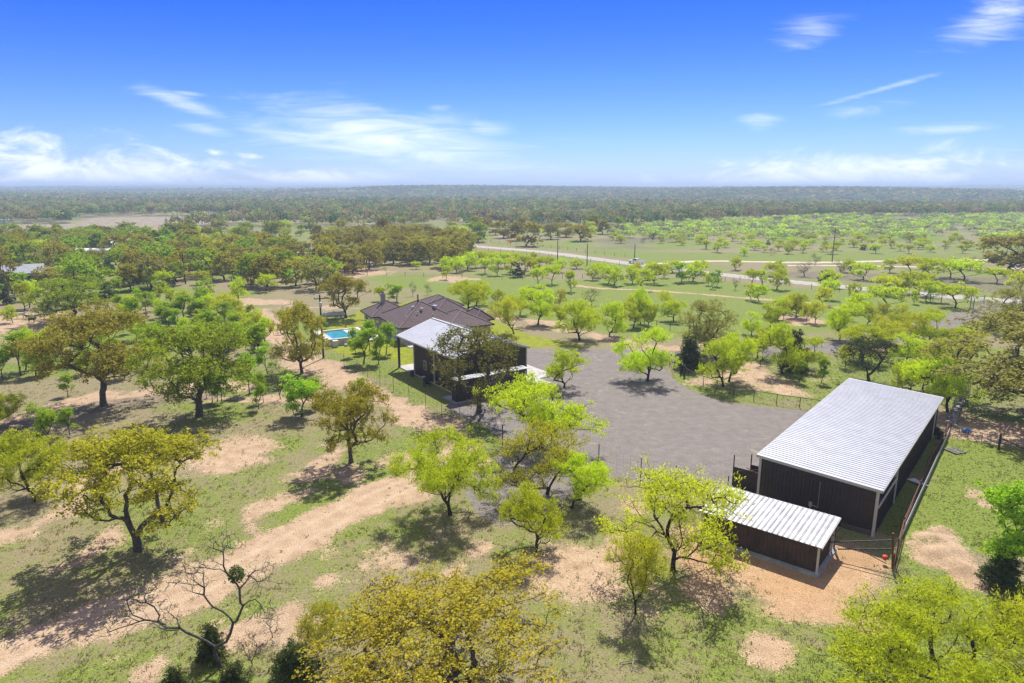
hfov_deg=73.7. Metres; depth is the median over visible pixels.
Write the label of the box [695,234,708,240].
mesquite tree
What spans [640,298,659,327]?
mesquite tree
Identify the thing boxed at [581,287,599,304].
bare tree
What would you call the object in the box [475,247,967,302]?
road fence
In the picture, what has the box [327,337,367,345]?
stone wall
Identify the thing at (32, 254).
oak tree
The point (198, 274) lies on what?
mesquite tree
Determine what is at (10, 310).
mesquite tree
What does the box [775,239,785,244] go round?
mesquite tree
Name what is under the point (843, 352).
mesquite tree
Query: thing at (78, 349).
elm tree
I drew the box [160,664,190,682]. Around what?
juniper bush
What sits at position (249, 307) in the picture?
elm tree
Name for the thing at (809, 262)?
caliche lane
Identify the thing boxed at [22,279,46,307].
mesquite tree
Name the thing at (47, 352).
elm tree
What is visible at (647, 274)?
mesquite tree
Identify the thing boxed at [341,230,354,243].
oak tree
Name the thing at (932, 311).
mesquite tree
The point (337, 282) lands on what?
oak tree
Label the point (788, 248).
mesquite tree
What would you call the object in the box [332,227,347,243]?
oak tree
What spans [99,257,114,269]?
juniper bush
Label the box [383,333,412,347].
patio
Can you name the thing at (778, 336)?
mesquite tree
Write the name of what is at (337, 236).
oak tree
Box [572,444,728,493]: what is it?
wire fence
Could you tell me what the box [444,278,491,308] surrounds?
mesquite tree
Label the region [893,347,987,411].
mesquite tree
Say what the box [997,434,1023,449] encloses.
brace post
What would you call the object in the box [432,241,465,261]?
oak tree
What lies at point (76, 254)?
oak tree
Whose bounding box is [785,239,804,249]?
mesquite tree
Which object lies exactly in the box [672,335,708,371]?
juniper bush
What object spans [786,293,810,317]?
mesquite tree
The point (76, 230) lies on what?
oak tree
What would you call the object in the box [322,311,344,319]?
propane tank
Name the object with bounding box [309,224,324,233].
oak tree
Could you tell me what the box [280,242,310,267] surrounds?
oak tree
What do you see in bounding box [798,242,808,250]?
mesquite tree
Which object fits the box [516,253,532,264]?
mesquite tree
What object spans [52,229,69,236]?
oak tree
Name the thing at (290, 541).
dirt track
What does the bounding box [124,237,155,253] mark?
oak tree
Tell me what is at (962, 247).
mesquite tree
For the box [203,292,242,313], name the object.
mesquite tree
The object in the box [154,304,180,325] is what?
elm tree
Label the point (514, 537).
short grass
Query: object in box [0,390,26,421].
tree
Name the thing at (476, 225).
oak tree
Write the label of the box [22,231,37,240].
oak tree
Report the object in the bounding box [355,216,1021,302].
road
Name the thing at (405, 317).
ranch house
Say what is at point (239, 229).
oak tree
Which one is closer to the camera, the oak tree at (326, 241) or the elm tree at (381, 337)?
the elm tree at (381, 337)
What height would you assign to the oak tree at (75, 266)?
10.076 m
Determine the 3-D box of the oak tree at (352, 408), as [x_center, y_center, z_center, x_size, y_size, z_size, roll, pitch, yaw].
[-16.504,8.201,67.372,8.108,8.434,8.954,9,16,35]
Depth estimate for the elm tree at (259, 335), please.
108.39 m
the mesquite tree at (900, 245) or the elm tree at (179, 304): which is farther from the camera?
the mesquite tree at (900, 245)
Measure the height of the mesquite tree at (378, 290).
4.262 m
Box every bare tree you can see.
[86,516,281,669]
[264,360,289,398]
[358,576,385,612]
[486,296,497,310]
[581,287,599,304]
[755,344,772,364]
[791,262,814,276]
[835,260,850,272]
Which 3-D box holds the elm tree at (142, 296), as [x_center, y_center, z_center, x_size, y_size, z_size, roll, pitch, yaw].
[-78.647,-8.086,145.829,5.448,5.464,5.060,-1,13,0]
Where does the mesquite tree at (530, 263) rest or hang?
on the ground at (938, 546)
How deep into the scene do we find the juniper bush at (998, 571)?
46.57 m
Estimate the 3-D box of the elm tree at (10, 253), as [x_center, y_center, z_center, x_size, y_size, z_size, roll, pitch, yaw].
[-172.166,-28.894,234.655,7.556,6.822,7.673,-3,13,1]
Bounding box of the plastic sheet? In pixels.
[907,478,927,485]
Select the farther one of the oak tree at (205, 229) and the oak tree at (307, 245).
the oak tree at (205, 229)
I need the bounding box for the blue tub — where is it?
[961,428,971,432]
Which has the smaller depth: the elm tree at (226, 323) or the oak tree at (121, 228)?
the elm tree at (226, 323)
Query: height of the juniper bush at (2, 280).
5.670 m
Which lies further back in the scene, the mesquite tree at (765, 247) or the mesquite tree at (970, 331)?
the mesquite tree at (765, 247)
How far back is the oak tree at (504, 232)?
364.46 m
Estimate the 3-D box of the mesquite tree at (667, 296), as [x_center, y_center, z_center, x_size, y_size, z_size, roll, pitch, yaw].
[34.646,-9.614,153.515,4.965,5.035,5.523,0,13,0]
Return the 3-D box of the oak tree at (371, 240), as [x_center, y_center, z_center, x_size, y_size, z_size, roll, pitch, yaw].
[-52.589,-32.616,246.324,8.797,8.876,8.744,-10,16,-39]
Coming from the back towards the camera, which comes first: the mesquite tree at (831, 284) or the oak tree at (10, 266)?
the oak tree at (10, 266)
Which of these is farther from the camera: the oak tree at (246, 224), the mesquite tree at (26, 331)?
the oak tree at (246, 224)
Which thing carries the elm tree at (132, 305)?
on the ground at (938, 546)
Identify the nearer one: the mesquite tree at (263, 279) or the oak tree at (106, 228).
the mesquite tree at (263, 279)
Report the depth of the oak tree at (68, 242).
248.34 m
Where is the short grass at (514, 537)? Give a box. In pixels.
[0,353,1023,682]
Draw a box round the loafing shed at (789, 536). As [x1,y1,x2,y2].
[697,485,840,578]
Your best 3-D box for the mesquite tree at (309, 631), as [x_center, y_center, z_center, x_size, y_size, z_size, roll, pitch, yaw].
[-11.020,16.560,39.146,3.865,4.610,4.326,0,13,0]
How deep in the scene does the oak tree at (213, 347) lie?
79.07 m
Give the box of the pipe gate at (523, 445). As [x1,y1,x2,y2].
[502,425,562,473]
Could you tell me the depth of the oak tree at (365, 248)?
226.05 m
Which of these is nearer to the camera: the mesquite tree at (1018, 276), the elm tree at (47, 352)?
the elm tree at (47, 352)
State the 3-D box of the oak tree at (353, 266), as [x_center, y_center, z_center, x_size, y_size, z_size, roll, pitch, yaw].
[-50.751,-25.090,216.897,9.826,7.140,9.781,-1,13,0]
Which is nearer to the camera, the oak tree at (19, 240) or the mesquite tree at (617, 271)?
the mesquite tree at (617, 271)
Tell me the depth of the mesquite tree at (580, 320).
121.23 m
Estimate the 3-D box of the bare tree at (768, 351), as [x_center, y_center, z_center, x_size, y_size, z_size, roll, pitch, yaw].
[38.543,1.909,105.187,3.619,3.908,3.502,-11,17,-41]
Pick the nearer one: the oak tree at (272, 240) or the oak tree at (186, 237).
the oak tree at (272, 240)
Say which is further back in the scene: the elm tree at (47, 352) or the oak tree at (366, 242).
the oak tree at (366, 242)
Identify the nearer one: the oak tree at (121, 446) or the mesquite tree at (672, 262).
the oak tree at (121, 446)
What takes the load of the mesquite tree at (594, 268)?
on the ground at (938, 546)
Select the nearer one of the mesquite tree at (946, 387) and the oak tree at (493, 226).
the mesquite tree at (946, 387)
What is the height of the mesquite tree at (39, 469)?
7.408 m
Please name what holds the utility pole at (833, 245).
on the ground at (938, 546)
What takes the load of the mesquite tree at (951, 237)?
on the ground at (938, 546)
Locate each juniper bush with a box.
[0,274,12,292]
[0,284,16,304]
[90,282,116,299]
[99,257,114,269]
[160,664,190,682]
[188,621,230,667]
[216,657,254,682]
[258,637,322,682]
[507,262,527,277]
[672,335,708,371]
[775,329,811,373]
[816,270,829,280]
[973,547,1023,595]
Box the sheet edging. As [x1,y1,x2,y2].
[902,429,949,534]
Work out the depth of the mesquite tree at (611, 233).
351.58 m
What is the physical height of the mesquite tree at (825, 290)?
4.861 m
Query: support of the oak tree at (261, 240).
on the ground at (938, 546)
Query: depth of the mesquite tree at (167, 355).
104.61 m
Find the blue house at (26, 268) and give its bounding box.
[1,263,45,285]
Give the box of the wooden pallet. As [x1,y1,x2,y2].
[943,447,965,454]
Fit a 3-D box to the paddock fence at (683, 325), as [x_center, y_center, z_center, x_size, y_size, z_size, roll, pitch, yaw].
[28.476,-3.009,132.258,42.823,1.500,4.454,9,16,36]
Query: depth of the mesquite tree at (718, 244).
286.83 m
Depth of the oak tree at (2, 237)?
266.36 m
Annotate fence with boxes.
[322,352,501,439]
[367,271,720,278]
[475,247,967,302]
[482,239,623,255]
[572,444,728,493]
[606,318,759,337]
[669,350,821,407]
[731,486,899,567]
[894,418,949,563]
[950,423,1023,449]
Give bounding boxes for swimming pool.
[314,327,377,341]
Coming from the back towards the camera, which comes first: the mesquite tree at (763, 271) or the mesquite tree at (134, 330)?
the mesquite tree at (763, 271)
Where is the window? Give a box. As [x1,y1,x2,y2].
[423,360,426,369]
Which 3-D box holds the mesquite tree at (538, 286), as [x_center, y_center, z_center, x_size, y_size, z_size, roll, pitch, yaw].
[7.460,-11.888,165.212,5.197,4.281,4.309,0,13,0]
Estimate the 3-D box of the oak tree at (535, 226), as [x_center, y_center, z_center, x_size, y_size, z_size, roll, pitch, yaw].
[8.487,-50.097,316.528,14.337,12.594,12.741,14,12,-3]
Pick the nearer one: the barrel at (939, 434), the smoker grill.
the barrel at (939, 434)
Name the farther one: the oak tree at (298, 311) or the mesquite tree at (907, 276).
the mesquite tree at (907, 276)
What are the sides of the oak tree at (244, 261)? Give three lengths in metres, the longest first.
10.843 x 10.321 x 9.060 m
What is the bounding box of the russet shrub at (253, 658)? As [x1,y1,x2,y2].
[234,628,267,664]
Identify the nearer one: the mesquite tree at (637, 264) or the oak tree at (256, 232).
the mesquite tree at (637, 264)
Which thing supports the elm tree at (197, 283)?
on the ground at (938, 546)
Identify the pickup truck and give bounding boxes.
[628,258,644,263]
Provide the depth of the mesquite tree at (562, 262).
218.62 m
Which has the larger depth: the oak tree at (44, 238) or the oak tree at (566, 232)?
the oak tree at (566, 232)
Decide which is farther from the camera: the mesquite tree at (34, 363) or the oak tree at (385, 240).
the oak tree at (385, 240)
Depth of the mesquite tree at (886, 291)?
151.53 m
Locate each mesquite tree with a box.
[0,304,18,322]
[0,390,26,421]
[0,426,72,501]
[6,326,38,369]
[10,279,33,310]
[18,329,53,375]
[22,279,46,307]
[32,238,51,246]
[40,325,69,356]
[91,331,114,348]
[111,304,124,314]
[112,242,128,249]
[124,321,147,339]
[133,334,149,347]
[142,272,159,289]
[143,338,171,362]
[151,268,176,286]
[151,298,162,313]
[152,284,166,299]
[163,285,175,301]
[174,316,191,330]
[175,290,190,306]
[186,249,212,263]
[189,320,210,337]
[190,269,210,281]
[190,294,217,313]
[192,308,201,321]
[198,285,213,292]
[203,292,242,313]
[227,276,248,300]
[227,298,244,317]
[227,308,264,326]
[251,312,261,323]
[254,272,278,290]
[257,316,275,341]
[278,227,291,235]
[279,219,291,227]
[285,221,294,230]
[285,256,306,266]
[288,595,350,665]
[327,262,345,273]
[373,284,388,294]
[385,423,508,515]
[410,261,421,267]
[439,255,454,268]
[440,264,452,279]
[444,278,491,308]
[445,256,466,272]
[458,226,469,232]
[460,251,478,269]
[465,250,489,267]
[471,280,488,294]
[471,370,609,449]
[476,256,493,267]
[480,287,493,304]
[484,251,498,264]
[484,294,526,333]
[485,414,590,494]
[487,257,509,275]
[490,288,504,302]
[495,250,514,260]
[496,479,571,551]
[503,256,518,273]
[508,292,529,315]
[510,251,520,260]
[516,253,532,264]
[517,284,556,324]
[526,257,538,274]
[530,251,538,258]
[530,256,550,268]
[530,264,547,282]
[534,284,552,299]
[538,346,591,387]
[539,254,558,265]
[542,262,561,282]
[550,450,621,508]
[551,258,567,270]
[551,303,568,320]
[552,298,605,340]
[553,288,567,302]
[565,267,577,288]
[568,258,585,268]
[583,263,600,279]
[585,221,595,226]
[588,225,596,234]
[593,452,755,582]
[595,262,606,274]
[596,299,629,336]
[597,264,617,283]
[603,523,673,614]
[605,265,625,285]
[608,232,618,239]
[611,324,682,380]
[614,234,626,241]
[616,305,628,321]
[623,300,644,327]
[624,264,640,283]
[625,293,637,304]
[630,261,642,274]
[630,286,653,323]
[634,268,655,289]
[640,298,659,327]
[642,263,670,283]
[656,288,673,302]
[658,299,688,320]
[664,260,681,272]
[667,233,683,241]
[674,239,685,244]
[682,260,708,281]
[693,259,708,270]
[694,335,746,386]
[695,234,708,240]
[695,236,706,242]
[701,239,712,248]
[704,271,712,283]
[711,241,723,251]
[714,331,763,381]
[716,237,726,242]
[722,232,737,240]
[722,240,730,246]
[729,257,742,268]
[738,247,748,255]
[740,268,761,281]
[741,311,762,334]
[744,239,754,245]
[744,283,758,298]
[745,233,756,239]
[745,327,774,357]
[748,242,763,249]
[750,284,771,300]
[755,321,805,373]
[758,268,768,282]
[760,301,783,326]
[761,244,768,251]
[761,261,786,276]
[765,267,791,289]
[768,297,791,319]
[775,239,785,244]
[777,294,793,318]
[783,242,794,253]
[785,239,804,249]
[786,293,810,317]
[796,304,809,315]
[797,233,810,238]
[797,570,1023,682]
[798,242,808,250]
[798,301,813,319]
[798,335,828,366]
[801,239,811,244]
[806,233,817,240]
[807,299,828,322]
[814,285,833,304]
[817,267,845,287]
[817,277,841,295]
[822,245,839,251]
[823,299,864,339]
[828,322,899,360]
[831,240,843,245]
[837,344,857,367]
[839,258,860,271]
[843,290,875,306]
[845,281,862,294]
[846,238,858,245]
[848,260,884,279]
[853,234,867,241]
[859,302,879,324]
[864,238,876,243]
[864,281,913,309]
[866,273,902,286]
[868,243,883,252]
[870,313,891,327]
[872,318,908,349]
[875,301,893,316]
[876,234,887,241]
[877,237,887,243]
[880,257,900,271]
[882,331,932,359]
[886,310,915,323]
[888,238,895,247]
[888,361,933,389]
[890,270,915,287]
[893,303,911,314]
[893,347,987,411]
[895,244,905,250]
[895,253,927,273]
[899,311,935,344]
[904,244,915,250]
[906,233,915,240]
[906,270,937,294]
[910,288,919,301]
[910,311,948,342]
[912,241,925,247]
[912,277,940,300]
[912,308,942,320]
[914,338,959,360]
[915,256,949,277]
[916,238,934,246]
[916,361,940,389]
[924,282,939,300]
[925,244,935,250]
[933,281,986,307]
[934,283,948,302]
[936,327,971,340]
[939,255,966,277]
[943,257,990,280]
[948,235,956,242]
[954,327,977,342]
[954,333,987,349]
[956,235,964,240]
[956,245,968,251]
[958,240,974,247]
[965,328,994,346]
[975,582,1023,682]
[983,265,1016,282]
[1003,270,1023,289]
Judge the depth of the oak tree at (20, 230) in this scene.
310.97 m
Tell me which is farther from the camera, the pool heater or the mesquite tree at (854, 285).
the mesquite tree at (854, 285)
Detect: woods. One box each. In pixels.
[0,183,1023,192]
[0,184,1023,203]
[0,198,1023,223]
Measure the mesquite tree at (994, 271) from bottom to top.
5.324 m
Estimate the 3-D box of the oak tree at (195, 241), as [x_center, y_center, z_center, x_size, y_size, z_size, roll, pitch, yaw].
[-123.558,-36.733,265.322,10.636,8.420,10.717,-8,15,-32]
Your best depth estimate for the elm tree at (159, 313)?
137.79 m
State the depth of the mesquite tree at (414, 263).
228.07 m
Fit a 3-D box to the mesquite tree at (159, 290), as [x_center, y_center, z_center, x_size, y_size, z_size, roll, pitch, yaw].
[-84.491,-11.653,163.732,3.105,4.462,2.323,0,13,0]
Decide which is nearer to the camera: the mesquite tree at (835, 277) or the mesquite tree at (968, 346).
the mesquite tree at (968, 346)
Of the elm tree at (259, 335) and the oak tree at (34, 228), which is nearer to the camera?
the elm tree at (259, 335)
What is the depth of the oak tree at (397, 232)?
277.43 m
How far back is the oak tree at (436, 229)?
318.90 m
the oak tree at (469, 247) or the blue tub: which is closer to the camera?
the blue tub
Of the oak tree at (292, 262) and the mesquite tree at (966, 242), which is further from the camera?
the mesquite tree at (966, 242)
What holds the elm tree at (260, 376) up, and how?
on the ground at (938, 546)
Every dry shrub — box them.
[258,608,284,637]
[893,565,912,586]
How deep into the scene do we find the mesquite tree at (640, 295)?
135.57 m
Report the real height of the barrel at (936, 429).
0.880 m
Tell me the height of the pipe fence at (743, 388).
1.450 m
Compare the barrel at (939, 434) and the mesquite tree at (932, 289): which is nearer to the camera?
the barrel at (939, 434)
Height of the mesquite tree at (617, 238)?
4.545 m
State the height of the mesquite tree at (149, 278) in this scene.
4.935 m
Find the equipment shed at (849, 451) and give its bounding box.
[756,378,943,537]
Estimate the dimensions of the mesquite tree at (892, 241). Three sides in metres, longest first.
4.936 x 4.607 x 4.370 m
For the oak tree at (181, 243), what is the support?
on the ground at (938, 546)
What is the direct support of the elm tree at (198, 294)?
on the ground at (938, 546)
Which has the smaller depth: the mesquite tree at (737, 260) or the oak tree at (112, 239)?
the mesquite tree at (737, 260)
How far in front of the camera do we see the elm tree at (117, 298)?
142.19 m
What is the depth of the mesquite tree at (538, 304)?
135.32 m
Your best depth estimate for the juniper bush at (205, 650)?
39.50 m
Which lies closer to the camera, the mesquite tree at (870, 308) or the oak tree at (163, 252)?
the mesquite tree at (870, 308)
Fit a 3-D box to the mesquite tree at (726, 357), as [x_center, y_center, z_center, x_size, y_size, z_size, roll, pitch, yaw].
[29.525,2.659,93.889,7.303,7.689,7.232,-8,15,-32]
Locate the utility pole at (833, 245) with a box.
[832,227,835,261]
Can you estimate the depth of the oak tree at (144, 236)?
259.91 m
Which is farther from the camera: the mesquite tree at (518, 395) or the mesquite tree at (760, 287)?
the mesquite tree at (760, 287)
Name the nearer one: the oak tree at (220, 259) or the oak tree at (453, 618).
the oak tree at (453, 618)
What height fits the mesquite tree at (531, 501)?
5.848 m
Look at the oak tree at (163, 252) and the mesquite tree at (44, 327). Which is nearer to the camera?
the mesquite tree at (44, 327)
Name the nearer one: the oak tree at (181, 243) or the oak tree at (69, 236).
the oak tree at (181, 243)
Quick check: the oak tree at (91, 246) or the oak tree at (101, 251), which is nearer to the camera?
the oak tree at (101, 251)
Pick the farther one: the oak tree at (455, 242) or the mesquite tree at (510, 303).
the oak tree at (455, 242)
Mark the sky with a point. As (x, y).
(686, 93)
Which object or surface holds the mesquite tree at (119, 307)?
on the ground at (938, 546)
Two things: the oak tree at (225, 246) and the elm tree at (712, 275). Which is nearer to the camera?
the elm tree at (712, 275)
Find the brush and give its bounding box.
[604,212,1023,237]
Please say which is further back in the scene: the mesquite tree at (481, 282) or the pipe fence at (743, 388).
the mesquite tree at (481, 282)
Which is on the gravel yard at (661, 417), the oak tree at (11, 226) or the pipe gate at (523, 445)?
the pipe gate at (523, 445)
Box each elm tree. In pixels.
[0,330,33,375]
[0,351,11,378]
[2,248,25,262]
[5,272,33,293]
[21,401,59,445]
[23,260,33,263]
[25,341,58,363]
[56,373,74,395]
[56,407,79,434]
[66,336,97,356]
[67,349,92,373]
[91,269,121,293]
[100,336,120,356]
[111,293,128,311]
[120,296,144,336]
[130,291,155,314]
[131,287,140,301]
[134,320,159,343]
[146,292,157,307]
[150,321,164,337]
[152,300,173,321]
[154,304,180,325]
[154,306,170,322]
[155,235,169,248]
[164,234,177,238]
[168,308,182,325]
[170,294,196,316]
[179,294,209,315]
[191,309,220,326]
[192,281,203,292]
[192,290,204,300]
[198,288,212,305]
[199,307,211,321]
[203,280,215,292]
[209,374,223,401]
[212,300,234,319]
[212,315,241,350]
[212,374,229,401]
[226,310,239,321]
[229,321,243,336]
[236,352,258,392]
[241,303,256,315]
[242,326,268,355]
[243,322,274,355]
[251,376,267,408]
[253,345,274,373]
[254,371,267,401]
[278,266,294,278]
[278,373,320,416]
[283,385,294,414]
[302,376,324,404]
[346,327,382,363]
[347,326,358,353]
[350,377,367,391]
[356,319,378,349]
[370,326,387,363]
[379,321,397,354]
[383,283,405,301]
[673,262,689,282]
[709,271,716,288]
[712,269,722,282]
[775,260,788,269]
[791,356,808,382]
[816,357,831,383]
[974,478,1023,580]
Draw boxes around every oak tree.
[0,221,21,231]
[0,232,22,247]
[0,245,14,259]
[0,254,22,285]
[2,298,166,406]
[3,242,27,263]
[5,236,32,255]
[6,229,21,236]
[7,240,47,263]
[14,228,33,236]
[18,272,113,320]
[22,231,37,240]
[22,241,54,259]
[26,224,44,234]
[29,422,222,552]
[30,265,58,280]
[35,228,55,238]
[37,236,56,247]
[38,233,61,240]
[39,241,78,266]
[45,237,59,248]
[47,223,62,233]
[47,265,83,288]
[48,226,63,232]
[51,251,75,265]
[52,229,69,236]
[54,253,98,285]
[58,231,91,247]
[58,257,108,291]
[61,237,85,253]
[61,251,96,268]
[70,227,87,233]
[77,227,95,239]
[77,232,101,247]
[83,254,109,275]
[85,223,98,228]
[85,247,110,267]
[86,230,107,247]
[93,225,107,234]
[97,234,129,247]
[100,248,137,279]
[101,226,114,231]
[104,246,121,264]
[109,262,144,290]
[111,230,127,235]
[112,226,128,232]
[114,221,138,235]
[115,244,143,264]
[115,249,149,283]
[119,231,151,244]
[121,225,148,234]
[123,318,254,416]
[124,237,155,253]
[128,233,158,249]
[131,256,175,288]
[136,242,179,262]
[139,252,164,264]
[146,229,164,242]
[157,221,177,229]
[157,237,180,249]
[158,254,193,280]
[159,226,173,241]
[160,259,187,284]
[162,239,187,251]
[168,222,184,232]
[171,247,205,273]
[174,228,205,245]
[178,225,192,231]
[178,243,201,262]
[182,224,200,233]
[182,234,194,242]
[183,218,196,226]
[183,245,219,276]
[185,236,203,245]
[188,235,206,246]
[199,226,218,237]
[200,236,233,257]
[202,251,237,279]
[203,245,220,257]
[209,217,230,229]
[214,232,240,240]
[218,243,241,253]
[222,236,239,253]
[222,245,244,267]
[230,226,245,236]
[230,226,250,237]
[230,253,264,283]
[231,235,258,246]
[234,250,259,275]
[236,241,250,248]
[236,243,273,261]
[237,221,254,234]
[242,253,286,286]
[247,235,269,251]
[250,231,274,246]
[250,249,275,274]
[256,232,275,249]
[261,219,281,234]
[263,244,292,262]
[264,234,304,255]
[266,299,330,373]
[271,234,291,247]
[274,248,299,272]
[278,240,314,260]
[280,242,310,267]
[280,257,311,285]
[291,549,570,682]
[294,223,306,235]
[296,256,335,289]
[303,218,316,229]
[304,254,320,271]
[307,378,399,463]
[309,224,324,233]
[309,229,337,248]
[310,235,338,256]
[310,254,341,279]
[313,243,337,264]
[315,272,371,317]
[318,237,336,256]
[321,232,348,253]
[330,248,355,270]
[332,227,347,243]
[332,241,364,262]
[333,219,349,228]
[333,225,351,232]
[340,251,368,272]
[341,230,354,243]
[341,233,367,253]
[347,225,372,239]
[348,223,370,230]
[352,241,383,268]
[357,239,378,262]
[361,238,388,265]
[366,227,386,237]
[366,231,385,239]
[367,234,382,249]
[368,224,386,232]
[374,238,395,255]
[375,216,392,227]
[375,235,394,248]
[378,229,403,250]
[380,223,397,231]
[383,238,405,263]
[391,231,411,252]
[393,236,425,264]
[396,223,419,232]
[397,216,406,226]
[403,239,428,261]
[404,234,426,258]
[413,235,440,262]
[421,224,433,235]
[427,226,442,232]
[427,232,443,244]
[427,323,522,412]
[431,236,449,248]
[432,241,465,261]
[437,229,452,236]
[445,227,474,245]
[445,235,468,253]
[446,221,458,226]
[449,229,481,251]
[451,229,475,244]
[464,220,490,241]
[469,215,483,230]
[471,220,484,231]
[481,217,492,226]
[488,221,500,234]
[492,219,514,237]
[506,220,525,239]
[513,219,543,245]
[515,216,529,226]
[542,221,561,238]
[551,216,562,227]
[555,221,575,236]
[566,223,593,240]
[585,214,601,225]
[594,220,611,233]
[612,216,625,229]
[677,297,739,356]
[830,331,909,381]
[918,306,1023,403]
[972,231,1023,269]
[975,282,1023,332]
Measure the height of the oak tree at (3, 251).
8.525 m
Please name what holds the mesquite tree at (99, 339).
on the ground at (938, 546)
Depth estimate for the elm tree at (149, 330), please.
113.23 m
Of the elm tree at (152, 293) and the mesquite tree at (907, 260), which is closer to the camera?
the elm tree at (152, 293)
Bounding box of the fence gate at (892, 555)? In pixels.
[829,533,893,568]
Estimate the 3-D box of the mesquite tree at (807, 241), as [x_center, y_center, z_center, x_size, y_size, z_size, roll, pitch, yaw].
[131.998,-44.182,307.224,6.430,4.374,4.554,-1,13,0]
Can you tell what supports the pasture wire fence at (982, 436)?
on the ground at (938, 546)
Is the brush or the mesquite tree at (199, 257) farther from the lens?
the brush
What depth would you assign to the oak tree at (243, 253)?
210.17 m
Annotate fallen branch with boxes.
[619,653,655,670]
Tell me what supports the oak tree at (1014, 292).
on the ground at (938, 546)
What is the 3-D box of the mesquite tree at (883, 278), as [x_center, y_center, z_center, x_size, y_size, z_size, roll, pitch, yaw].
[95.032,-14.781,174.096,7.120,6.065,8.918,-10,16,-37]
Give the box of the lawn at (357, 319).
[329,302,590,364]
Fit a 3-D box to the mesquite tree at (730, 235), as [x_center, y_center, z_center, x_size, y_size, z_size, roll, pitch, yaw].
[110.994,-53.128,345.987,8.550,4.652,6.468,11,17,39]
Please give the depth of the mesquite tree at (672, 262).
218.68 m
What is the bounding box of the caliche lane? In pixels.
[658,259,1023,268]
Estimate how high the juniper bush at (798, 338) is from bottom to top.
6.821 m
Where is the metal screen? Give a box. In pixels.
[732,454,758,492]
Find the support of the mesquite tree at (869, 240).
on the ground at (938, 546)
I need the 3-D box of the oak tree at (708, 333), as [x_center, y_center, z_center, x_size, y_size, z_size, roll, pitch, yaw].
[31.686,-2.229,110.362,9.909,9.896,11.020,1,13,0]
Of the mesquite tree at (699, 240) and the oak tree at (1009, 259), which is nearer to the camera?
the oak tree at (1009, 259)
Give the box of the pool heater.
[332,340,337,347]
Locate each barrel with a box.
[934,427,940,435]
[937,431,943,439]
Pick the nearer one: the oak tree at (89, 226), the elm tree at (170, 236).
the elm tree at (170, 236)
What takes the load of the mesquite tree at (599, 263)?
on the ground at (938, 546)
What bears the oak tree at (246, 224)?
on the ground at (938, 546)
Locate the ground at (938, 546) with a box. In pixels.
[0,184,1023,682]
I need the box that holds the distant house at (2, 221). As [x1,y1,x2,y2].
[0,219,12,223]
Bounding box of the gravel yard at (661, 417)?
[448,298,1021,525]
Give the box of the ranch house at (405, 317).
[360,292,494,343]
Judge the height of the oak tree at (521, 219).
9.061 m
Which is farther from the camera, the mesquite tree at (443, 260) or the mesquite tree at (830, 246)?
the mesquite tree at (830, 246)
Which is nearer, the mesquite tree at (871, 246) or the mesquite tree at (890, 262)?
the mesquite tree at (890, 262)
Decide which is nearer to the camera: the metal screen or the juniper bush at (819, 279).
the metal screen
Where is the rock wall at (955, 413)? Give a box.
[945,382,969,427]
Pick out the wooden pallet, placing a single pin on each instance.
(949, 449)
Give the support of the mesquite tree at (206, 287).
on the ground at (938, 546)
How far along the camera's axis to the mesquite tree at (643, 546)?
43.05 m
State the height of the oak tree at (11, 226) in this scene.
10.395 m
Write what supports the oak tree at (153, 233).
on the ground at (938, 546)
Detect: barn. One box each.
[76,248,110,259]
[396,318,529,403]
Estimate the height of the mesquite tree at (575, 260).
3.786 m
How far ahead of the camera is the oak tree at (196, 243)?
271.15 m
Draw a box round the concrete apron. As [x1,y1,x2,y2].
[527,365,550,383]
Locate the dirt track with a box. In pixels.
[0,455,488,675]
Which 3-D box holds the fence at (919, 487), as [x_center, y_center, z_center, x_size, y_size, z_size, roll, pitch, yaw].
[38.808,12.621,63.983,0.413,1.250,37.218,10,16,36]
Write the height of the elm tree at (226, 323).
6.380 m
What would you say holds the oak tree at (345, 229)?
on the ground at (938, 546)
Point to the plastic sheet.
(915, 480)
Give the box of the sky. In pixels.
[0,0,1023,186]
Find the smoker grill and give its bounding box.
[422,372,431,385]
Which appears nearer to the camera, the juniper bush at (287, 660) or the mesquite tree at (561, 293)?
the juniper bush at (287, 660)
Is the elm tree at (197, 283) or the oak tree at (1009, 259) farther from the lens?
the oak tree at (1009, 259)
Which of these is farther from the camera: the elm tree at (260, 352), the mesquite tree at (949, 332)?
the mesquite tree at (949, 332)
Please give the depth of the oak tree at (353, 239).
255.32 m
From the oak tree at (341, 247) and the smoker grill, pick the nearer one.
the smoker grill
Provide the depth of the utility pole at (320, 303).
108.42 m
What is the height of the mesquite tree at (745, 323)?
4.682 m
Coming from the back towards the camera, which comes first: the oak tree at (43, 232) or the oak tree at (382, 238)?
the oak tree at (43, 232)
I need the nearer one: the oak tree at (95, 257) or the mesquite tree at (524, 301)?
the mesquite tree at (524, 301)
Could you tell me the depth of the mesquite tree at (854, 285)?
167.62 m
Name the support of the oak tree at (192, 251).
on the ground at (938, 546)
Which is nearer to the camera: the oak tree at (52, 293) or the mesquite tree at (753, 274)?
the oak tree at (52, 293)
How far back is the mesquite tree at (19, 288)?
150.63 m
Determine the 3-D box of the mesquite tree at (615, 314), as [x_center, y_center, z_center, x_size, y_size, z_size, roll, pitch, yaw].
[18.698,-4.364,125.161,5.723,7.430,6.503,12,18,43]
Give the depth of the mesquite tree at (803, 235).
350.17 m
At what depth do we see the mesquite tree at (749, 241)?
314.85 m
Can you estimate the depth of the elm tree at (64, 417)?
75.45 m
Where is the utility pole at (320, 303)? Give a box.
[314,295,325,357]

